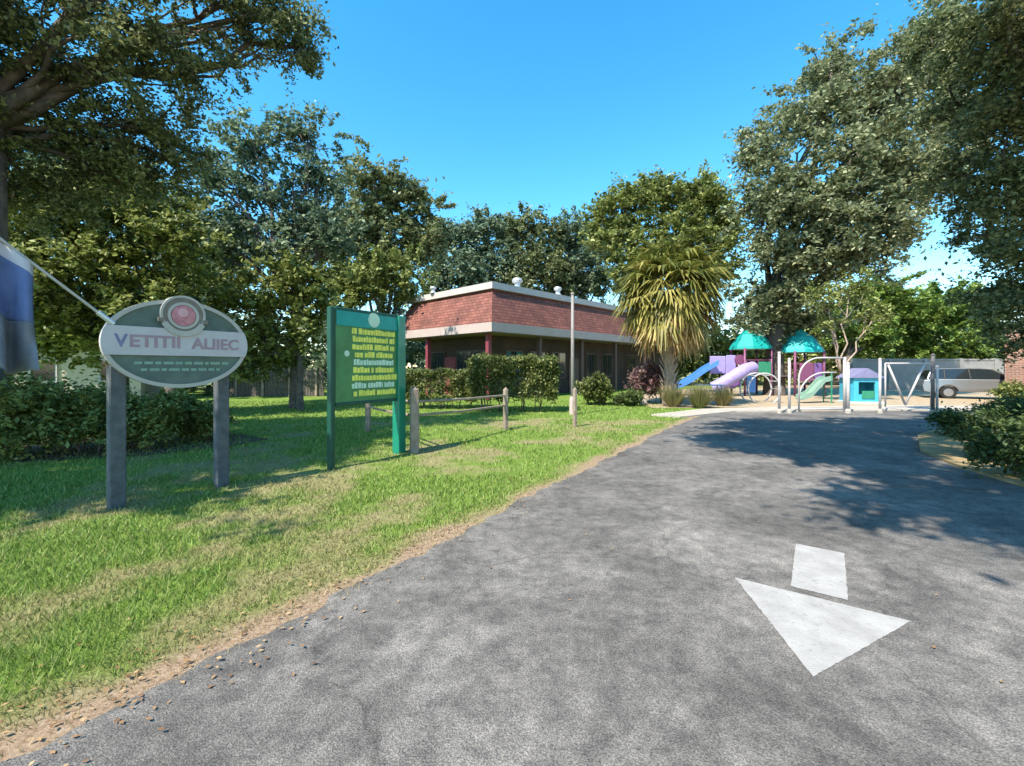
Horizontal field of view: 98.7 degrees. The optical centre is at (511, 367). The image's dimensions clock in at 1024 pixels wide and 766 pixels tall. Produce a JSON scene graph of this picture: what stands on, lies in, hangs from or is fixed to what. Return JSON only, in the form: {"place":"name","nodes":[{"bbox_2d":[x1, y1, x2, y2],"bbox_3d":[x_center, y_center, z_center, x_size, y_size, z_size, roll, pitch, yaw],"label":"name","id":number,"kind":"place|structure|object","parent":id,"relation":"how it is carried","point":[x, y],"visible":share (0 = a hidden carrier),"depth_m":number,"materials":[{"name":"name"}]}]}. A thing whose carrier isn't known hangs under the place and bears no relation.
{"place":"outdoors","nodes":[
{"label":"outdoors","id":0,"kind":"place"},
{"bbox_2d":[0,368,838,761],"bbox_3d":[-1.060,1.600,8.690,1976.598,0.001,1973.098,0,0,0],"label":"ground","id":1,"kind":"structure","parent":0,"point":[98,702],"depth_m":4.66,"materials":[{"name":"green plant"}]},
{"bbox_2d":[15,320,160,397],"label":"house","id":2,"kind":"structure","parent":1,"relation":"on","point":[58,374],"depth_m":20.52,"materials":[{"name":"beige"}]},
{"bbox_2d":[28,359,57,382],"bbox_3d":[-21.332,0.150,20.026,1.000,1.100,0.120,0,0,-20],"label":"window","id":3,"kind":"structure","parent":2,"relation":"in","point":[54,373],"depth_m":20.04,"materials":[{"name":"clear glass"}]},
{"bbox_2d":[98,359,110,381],"bbox_3d":[-18.983,0.150,20.883,1.000,1.100,0.120,0,0,-20],"label":"window","id":4,"kind":"structure","parent":2,"relation":"in","point":[103,362],"depth_m":20.73,"materials":[{"name":"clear glass"}]},
{"bbox_2d":[8,152,234,393],"bbox_3d":[-13.053,-2.429,13.018,9.215,8.358,4.983,0,0,0],"label":"understory tree","id":5,"kind":"object","parent":1,"relation":"on","point":[98,262],"visible":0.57,"depth_m":12.85,"materials":[{"name":"green plant"}]},
{"bbox_2d":[0,433,267,461],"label":"mulch bed","id":6,"kind":"object","parent":1,"relation":"on","point":[233,441],"visible":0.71,"depth_m":8.52,"materials":[{"name":"brown soil"}]},
{"bbox_2d":[0,363,102,462],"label":"shrub","id":7,"kind":"object","parent":6,"relation":"on","point":[9,407],"visible":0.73,"depth_m":7.50,"materials":[{"name":"green plant"}]},
{"bbox_2d":[6,372,140,458],"bbox_3d":[-8.081,0.845,8.319,1.938,1.748,2.068,0,0,-21],"label":"shrub","id":8,"kind":"object","parent":6,"relation":"on","point":[82,400],"visible":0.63,"depth_m":7.83,"materials":[{"name":"green plant"}]},
{"bbox_2d":[68,387,207,454],"bbox_3d":[-7.284,0.947,8.701,2.041,1.542,2.115,0,0,-27],"label":"shrub","id":9,"kind":"object","parent":6,"relation":"on","point":[156,416],"visible":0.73,"depth_m":8.43,"materials":[{"name":"green plant"}]},
{"bbox_2d":[0,0,338,452],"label":"oak tree","id":10,"kind":"object","parent":6,"relation":"on","point":[41,91],"visible":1,"depth_m":8.89,"materials":[{"name":"green plant"}]},
{"bbox_2d":[169,388,240,441],"bbox_3d":[-7.134,1.050,9.782,2.136,1.336,1.874,0,0,0],"label":"shrub","id":11,"kind":"object","parent":6,"relation":"on","point":[200,424],"visible":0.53,"depth_m":9.41,"materials":[{"name":"green plant"}]},
{"bbox_2d":[17,109,269,392],"bbox_3d":[-19.288,-4.927,21.556,14.012,13.354,8.081,0,0,-18],"label":"oak tree","id":12,"kind":"object","parent":1,"relation":"on","point":[198,299],"visible":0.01,"depth_m":21.12,"materials":[{"name":"green plant"}]},
{"bbox_2d":[99,296,246,509],"bbox_3d":[-4.146,0.366,5.487,0.230,2.508,1.517,0,0,34],"label":"oval sign","id":13,"kind":"object","parent":1,"relation":"on","point":[179,342],"visible":1,"depth_m":5.32,"materials":[{"name":"grey paint"}]},
{"bbox_2d":[0,237,115,374],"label":"flag","id":14,"kind":"object","parent":13,"relation":"attached to","point":[18,350],"visible":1,"depth_m":4.33,"materials":[{"name":"fabric"}]},
{"bbox_2d":[125,94,371,407],"bbox_3d":[-10.193,-4.640,17.252,8.617,12.781,5.069,0,0,-27],"label":"oak tree","id":15,"kind":"object","parent":1,"relation":"on","point":[294,223],"visible":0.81,"depth_m":17.42,"materials":[{"name":"green plant"}]},
{"bbox_2d":[180,241,342,409],"bbox_3d":[-9.151,-1.529,16.471,6.348,6.558,3.733,0,0,-12],"label":"understory tree","id":16,"kind":"object","parent":1,"relation":"on","point":[261,330],"visible":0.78,"depth_m":16.17,"materials":[{"name":"green plant"}]},
{"bbox_2d":[230,368,323,395],"bbox_3d":[-13.091,0.809,24.470,5.236,1.619,0.180,0,0,0],"label":"wooden fence","id":17,"kind":"object","parent":1,"relation":"on","point":[313,383],"visible":0.66,"depth_m":24.48,"materials":[{"name":"grey wood"}]},
{"bbox_2d":[12,292,719,395],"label":"woodland","id":18,"kind":"object","parent":1,"relation":"on","point":[415,352],"visible":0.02,"depth_m":31.57,"materials":[{"name":"green plant"}]},
{"bbox_2d":[327,306,405,469],"bbox_3d":[-2.476,0.324,7.623,0.170,2.592,1.640,0,0,30],"label":"information board","id":19,"kind":"object","parent":1,"relation":"on","point":[366,357],"visible":1,"depth_m":7.51,"materials":[{"name":"green paint"}]},
{"bbox_2d":[290,133,459,313],"bbox_3d":[-9.151,-6.857,30.364,11.406,17.213,7.140,0,0,-15],"label":"oak tree","id":20,"kind":"object","parent":1,"relation":"on","point":[407,192],"visible":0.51,"depth_m":29.37,"materials":[{"name":"green plant"}]},
{"bbox_2d":[320,237,446,315],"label":"understory tree","id":21,"kind":"object","parent":1,"relation":"on","point":[376,276],"visible":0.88,"depth_m":26.03,"materials":[{"name":"green plant"}]},
{"bbox_2d":[406,367,474,407],"bbox_3d":[-2.911,0.826,17.388,3.152,1.785,1.602,0,0,0],"label":"hedge","id":22,"kind":"object","parent":1,"relation":"on","point":[414,377],"visible":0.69,"depth_m":16.85,"materials":[{"name":"green plant"}]},
{"bbox_2d":[411,210,504,294],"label":"background tree","id":23,"kind":"object","parent":1,"relation":"on","point":[467,274],"visible":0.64,"depth_m":42.87,"materials":[{"name":"green plant"}]},
{"bbox_2d":[365,386,576,453],"bbox_3d":[-0.641,1.020,10.950,5.072,1.360,3.421,0,0,-33],"label":"rail fence","id":24,"kind":"object","parent":1,"relation":"on","point":[414,401],"visible":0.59,"depth_m":9.35,"materials":[{"name":"grey wood"}]},
{"bbox_2d":[449,202,542,285],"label":"background tree","id":25,"kind":"object","parent":1,"relation":"on","point":[496,226],"visible":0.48,"depth_m":44.66,"materials":[{"name":"green plant"}]},
{"bbox_2d":[464,351,564,410],"bbox_3d":[0.064,0.557,16.166,3.576,2.322,1.982,0,0,0],"label":"hedge","id":26,"kind":"object","parent":1,"relation":"on","point":[478,380],"visible":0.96,"depth_m":15.51,"materials":[{"name":"green plant"}]},
{"bbox_2d":[405,277,661,399],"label":"brick building","id":27,"kind":"structure","parent":1,"relation":"on","point":[456,329],"depth_m":25.28,"materials":[{"name":"red brick"}]},
{"bbox_2d":[431,351,444,378],"bbox_3d":[-4.461,-0.150,26.468,1.360,1.620,0.100,0,0,44],"label":"window","id":28,"kind":"structure","parent":27,"relation":"in","point":[437,358],"depth_m":26.44,"materials":[{"name":"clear glass"}]},
{"bbox_2d":[444,357,455,394],"bbox_3d":[-3.615,0.500,25.617,1.060,2.200,0.135,0,0,44],"label":"door","id":29,"kind":"structure","parent":27,"relation":"in","point":[449,362],"depth_m":25.63,"materials":[{"name":"red paint"}]},
{"bbox_2d":[456,350,471,377],"bbox_3d":[-2.673,-0.150,24.721,1.360,1.620,0.100,0,0,44],"label":"window","id":30,"kind":"structure","parent":27,"relation":"in","point":[461,356],"depth_m":24.76,"materials":[{"name":"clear glass"}]},
{"bbox_2d":[472,350,484,371],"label":"window","id":31,"kind":"structure","parent":27,"relation":"in","point":[474,352],"depth_m":23.87,"materials":[{"name":"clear glass"}]},
{"bbox_2d":[505,350,522,379],"bbox_3d":[0.118,-0.150,24.272,0.100,1.620,1.360,0,0,44],"label":"window","id":32,"kind":"structure","parent":27,"relation":"in","point":[507,352],"depth_m":24.16,"materials":[{"name":"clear glass"}]},
{"bbox_2d":[530,351,544,376],"bbox_3d":[1.498,-0.150,25.720,0.100,1.620,1.360,0,0,44],"label":"window","id":33,"kind":"structure","parent":27,"relation":"in","point":[532,352],"depth_m":25.51,"materials":[{"name":"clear glass"}]},
{"bbox_2d":[551,352,565,377],"bbox_3d":[2.877,-0.150,27.167,0.100,1.620,1.360,0,0,44],"label":"window","id":34,"kind":"structure","parent":27,"relation":"in","point":[562,355],"depth_m":27.37,"materials":[{"name":"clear glass"}]},
{"bbox_2d":[568,358,578,392],"bbox_3d":[4.112,0.500,28.477,0.080,2.200,1.500,0,0,44],"label":"door","id":35,"kind":"structure","parent":27,"relation":"in","point":[576,360],"depth_m":28.32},
{"bbox_2d":[585,353,596,376],"bbox_3d":[5.361,-0.150,29.773,0.100,1.620,1.360,0,0,44],"label":"window","id":36,"kind":"structure","parent":27,"relation":"in","point":[590,358],"depth_m":29.62,"materials":[{"name":"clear glass"}]},
{"bbox_2d":[601,354,611,376],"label":"window","id":37,"kind":"structure","parent":27,"relation":"in","point":[606,359],"depth_m":31.08,"materials":[{"name":"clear glass"}]},
{"bbox_2d":[626,355,634,375],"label":"window","id":38,"kind":"structure","parent":27,"relation":"in","point":[630,359],"depth_m":33.49,"materials":[{"name":"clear glass"}]},
{"bbox_2d":[487,200,582,294],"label":"background tree","id":39,"kind":"object","parent":1,"relation":"on","point":[535,258],"visible":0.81,"depth_m":44.04,"materials":[{"name":"green plant"}]},
{"bbox_2d":[569,292,573,414],"bbox_3d":[2.050,-0.475,14.900,0.220,4.150,0.209,0,0,0],"label":"light pole","id":40,"kind":"object","parent":1,"relation":"on","point":[572,356],"visible":0.83,"depth_m":14.85,"materials":[{"name":"grey metal"}]},
{"bbox_2d":[540,205,618,301],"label":"background tree","id":41,"kind":"object","parent":1,"relation":"on","point":[592,280],"visible":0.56,"depth_m":45.61,"materials":[{"name":"green plant"}]},
{"bbox_2d":[574,370,615,404],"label":"shrub","id":42,"kind":"object","parent":1,"relation":"on","point":[596,387],"visible":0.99,"depth_m":18.57,"materials":[{"name":"green plant"}]},
{"bbox_2d":[611,383,644,405],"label":"shrub","id":43,"kind":"object","parent":1,"relation":"on","point":[632,397],"visible":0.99,"depth_m":18.28,"materials":[{"name":"green plant"}]},
{"bbox_2d":[639,399,647,404],"bbox_3d":[5.590,1.495,18.857,0.461,0.310,0.323,0,0,0],"label":"rock","id":44,"kind":"object","parent":1,"relation":"on","point":[642,401],"visible":0.5,"depth_m":18.73,"materials":[{"name":"grey stone"}]},
{"bbox_2d":[623,351,680,402],"bbox_3d":[6.182,0.487,19.577,2.255,2.463,2.229,0,0,-12],"label":"burgundy plant","id":45,"kind":"object","parent":1,"relation":"on","point":[645,377],"visible":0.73,"depth_m":19.18,"materials":[{"name":"purple plant"}]},
{"bbox_2d":[576,159,755,309],"bbox_3d":[12.748,-7.723,36.265,14.727,18.946,8.970,0,0,0],"label":"oak tree","id":46,"kind":"object","parent":1,"relation":"on","point":[703,198],"visible":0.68,"depth_m":35.46,"materials":[{"name":"green plant"}]},
{"bbox_2d":[607,230,741,405],"bbox_3d":[6.571,-1.954,18.678,5.397,7.329,5.500,0,0,0],"label":"palm tree","id":47,"kind":"object","parent":1,"relation":"on","point":[670,320],"visible":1,"depth_m":17.52,"materials":[{"name":"palm leaf"},{"name":"tan bark"}]},
{"bbox_2d":[682,382,719,407],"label":"grass clump","id":48,"kind":"object","parent":1,"relation":"on","point":[699,396],"visible":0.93,"depth_m":17.10,"materials":[{"name":"green plant"}]},
{"bbox_2d":[662,298,1023,384],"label":"woodland","id":49,"kind":"object","parent":1,"relation":"on","point":[723,347],"visible":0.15,"depth_m":40.65,"materials":[{"name":"green plant"}]},
{"bbox_2d":[714,0,1006,395],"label":"oak tree","id":50,"kind":"object","parent":1,"relation":"on","point":[838,212],"visible":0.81,"depth_m":22.61,"materials":[{"name":"green plant"}]},
{"bbox_2d":[810,268,957,362],"bbox_3d":[32.548,-3.287,38.180,11.681,10.074,7.095,0,0,0],"label":"background tree","id":51,"kind":"object","parent":1,"relation":"on","point":[912,309],"visible":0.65,"depth_m":36.97,"materials":[{"name":"green plant"}]},
{"bbox_2d":[893,273,1011,358],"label":"background tree","id":52,"kind":"object","parent":1,"relation":"on","point":[913,346],"visible":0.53,"depth_m":37.56,"materials":[{"name":"green plant"}]},
{"bbox_2d":[917,427,1023,486],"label":"verge","id":53,"kind":"structure","parent":1,"relation":"on","point":[932,445],"depth_m":7.84,"materials":[{"name":"beige soil"}]},
{"bbox_2d":[882,0,1023,374],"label":"oak tree","id":54,"kind":"object","parent":53,"relation":"on","point":[998,58],"visible":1,"depth_m":9.41,"materials":[{"name":"green plant"}]},
{"bbox_2d":[919,398,990,436],"bbox_3d":[10.215,1.203,10.003,1.315,1.030,1.392,0,0,0],"label":"shrub","id":55,"kind":"object","parent":53,"relation":"on","point":[944,417],"visible":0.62,"depth_m":9.97,"materials":[{"name":"green plant"}]},
{"bbox_2d":[927,394,1023,459],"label":"shrub","id":56,"kind":"object","parent":53,"relation":"on","point":[978,418],"visible":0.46,"depth_m":7.65,"materials":[{"name":"green plant"}]},
{"bbox_2d":[948,409,1023,480],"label":"shrub","id":57,"kind":"object","parent":53,"relation":"on","point":[1008,443],"visible":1,"depth_m":6.29,"materials":[{"name":"green plant"}]},
{"bbox_2d":[970,391,1023,420],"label":"shrub","id":58,"kind":"object","parent":53,"relation":"on","point":[1013,404],"visible":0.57,"depth_m":11.88,"materials":[{"name":"green plant"}]},
{"bbox_2d":[0,411,1023,765],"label":"driveway","id":59,"kind":"structure","parent":0,"point":[702,617],"depth_m":2.61,"materials":[{"name":"grey asphalt"}]},
{"bbox_2d":[0,424,1002,765],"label":"leaf litter","id":60,"kind":"object","parent":59,"relation":"on","point":[220,656],"visible":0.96,"depth_m":2.32,"materials":[{"name":"brown plant"}]},
{"bbox_2d":[777,352,781,412],"bbox_3d":[9.321,0.521,15.349,0.160,2.159,0.152,0,0,0],"label":"gate post","id":61,"kind":"object","parent":59,"relation":"on","point":[779,410],"visible":0.98,"depth_m":15.32,"materials":[{"name":"metal"}]},
{"bbox_2d":[787,358,791,412],"bbox_3d":[9.674,0.632,15.349,0.160,1.936,0.152,0,0,0],"label":"gate post","id":62,"kind":"object","parent":59,"relation":"on","point":[789,410],"visible":0.98,"depth_m":15.31,"materials":[{"name":"metal"}]},
{"bbox_2d":[798,357,845,409],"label":"arched gate","id":63,"kind":"structure","parent":59,"relation":"on","point":[844,382],"depth_m":15.88,"materials":[{"name":"silver metal"}]},
{"bbox_2d":[845,362,850,412],"bbox_3d":[11.721,0.707,15.349,0.190,1.787,0.181,0,0,0],"label":"gate post","id":64,"kind":"object","parent":59,"relation":"on","point":[847,409],"visible":0.98,"depth_m":15.30,"materials":[{"name":"metal"}]},
{"bbox_2d":[877,358,882,412],"bbox_3d":[12.837,0.632,15.349,0.160,1.936,0.152,0,0,0],"label":"gate post","id":65,"kind":"object","parent":59,"relation":"on","point":[879,410],"visible":0.98,"depth_m":15.32,"materials":[{"name":"metal"}]},
{"bbox_2d":[884,363,930,406],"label":"braced gate","id":66,"kind":"structure","parent":59,"relation":"on","point":[913,386],"depth_m":15.88,"materials":[{"name":"silver metal"}]},
{"bbox_2d":[929,354,934,413],"bbox_3d":[14.345,0.562,15.000,0.209,2.075,0.199,0,0,0],"label":"gate post","id":67,"kind":"object","parent":59,"relation":"on","point":[932,382],"visible":0.77,"depth_m":14.97,"materials":[{"name":"metal"}]},
{"bbox_2d":[935,365,938,411],"bbox_3d":[14.491,0.762,15.000,0.152,1.675,0.145,0,0,0],"label":"gate post","id":68,"kind":"object","parent":59,"relation":"on","point":[937,386],"visible":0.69,"depth_m":14.97,"materials":[{"name":"metal"}]},
{"bbox_2d":[0,0,1023,367],"label":"sky","id":69,"kind":"structure","parent":0,"point":[533,102],"materials":[{"name":"blue"}]},
{"bbox_2d":[651,406,976,417],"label":"sidewalk","id":70,"kind":"structure","parent":0,"point":[702,412],"depth_m":16.25,"materials":[{"name":"concrete"}]},
{"bbox_2d":[644,388,1001,407],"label":"playground sand","id":71,"kind":"structure","parent":0,"point":[917,398],"depth_m":21.86,"materials":[{"name":"beige sand"}]},
{"bbox_2d":[654,383,688,406],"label":"grass clump","id":72,"kind":"object","parent":71,"relation":"on","point":[672,398],"visible":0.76,"depth_m":17.62,"materials":[{"name":"green plant"}]},
{"bbox_2d":[691,384,724,391],"bbox_3d":[9.867,1.233,22.000,1.300,0.756,1.440,0,0,0],"label":"picnic bench","id":73,"kind":"object","parent":71,"relation":"on","point":[709,385],"visible":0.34,"depth_m":22.17,"materials":[{"name":"plastic"}]},
{"bbox_2d":[710,384,740,405],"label":"grass clump","id":74,"kind":"object","parent":71,"relation":"on","point":[724,396],"visible":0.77,"depth_m":18.11,"materials":[{"name":"green plant"}]},
{"bbox_2d":[678,327,824,395],"bbox_3d":[13.333,-0.400,25.189,8.296,4.000,2.753,0,0,0],"label":"play structure","id":75,"kind":"object","parent":71,"relation":"on","point":[802,341],"visible":0.79,"depth_m":24.64,"materials":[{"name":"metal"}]},
{"bbox_2d":[739,372,777,402],"bbox_3d":[11.273,0.921,20.000,1.507,1.393,0.770,0,0,0],"label":"climbing frame","id":76,"kind":"object","parent":71,"relation":"on","point":[762,374],"visible":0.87,"depth_m":20.18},
{"bbox_2d":[795,373,832,402],"bbox_3d":[13.595,0.925,19.800,1.329,1.350,0.558,0,0,0],"label":"toddler slide","id":77,"kind":"object","parent":71,"relation":"on","point":[815,386],"visible":0.98,"depth_m":19.71,"materials":[{"name":"green paint"}]},
{"bbox_2d":[799,263,899,373],"bbox_3d":[15.785,-1.617,20.455,5.427,6.735,2.910,0,0,0],"label":"crape myrtle","id":78,"kind":"object","parent":71,"relation":"on","point":[848,292],"visible":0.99,"depth_m":20.38,"materials":[{"name":"green plant"}]},
{"bbox_2d":[836,368,883,404],"bbox_3d":[15.411,0.815,19.500,1.360,1.570,1.160,0,0,9],"label":"playhouse","id":79,"kind":"object","parent":71,"relation":"on","point":[863,385],"visible":0.83,"depth_m":19.07,"materials":[{"name":"blue paint"}]},
{"bbox_2d":[850,358,1003,389],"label":"block wall","id":80,"kind":"structure","parent":71,"relation":"on","point":[905,375],"depth_m":30.92,"materials":[{"name":"grey concrete"}]},
{"bbox_2d":[915,368,1004,398],"bbox_3d":[23.941,0.810,22.503,4.710,1.570,2.100,0,0,32],"label":"parked car","id":81,"kind":"object","parent":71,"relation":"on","point":[952,381],"visible":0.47,"depth_m":22.30,"materials":[{"name":"silver metal"}]},
{"bbox_2d":[984,378,1023,401],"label":"shrub","id":82,"kind":"object","parent":71,"relation":"on","point":[1007,387],"visible":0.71,"depth_m":18.18,"materials":[{"name":"green plant"}]},
{"bbox_2d":[1004,326,1023,385],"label":"brick building","id":83,"kind":"structure","parent":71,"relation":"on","point":[1017,369],"depth_m":18.77,"materials":[{"name":"red brick"}]}
]}

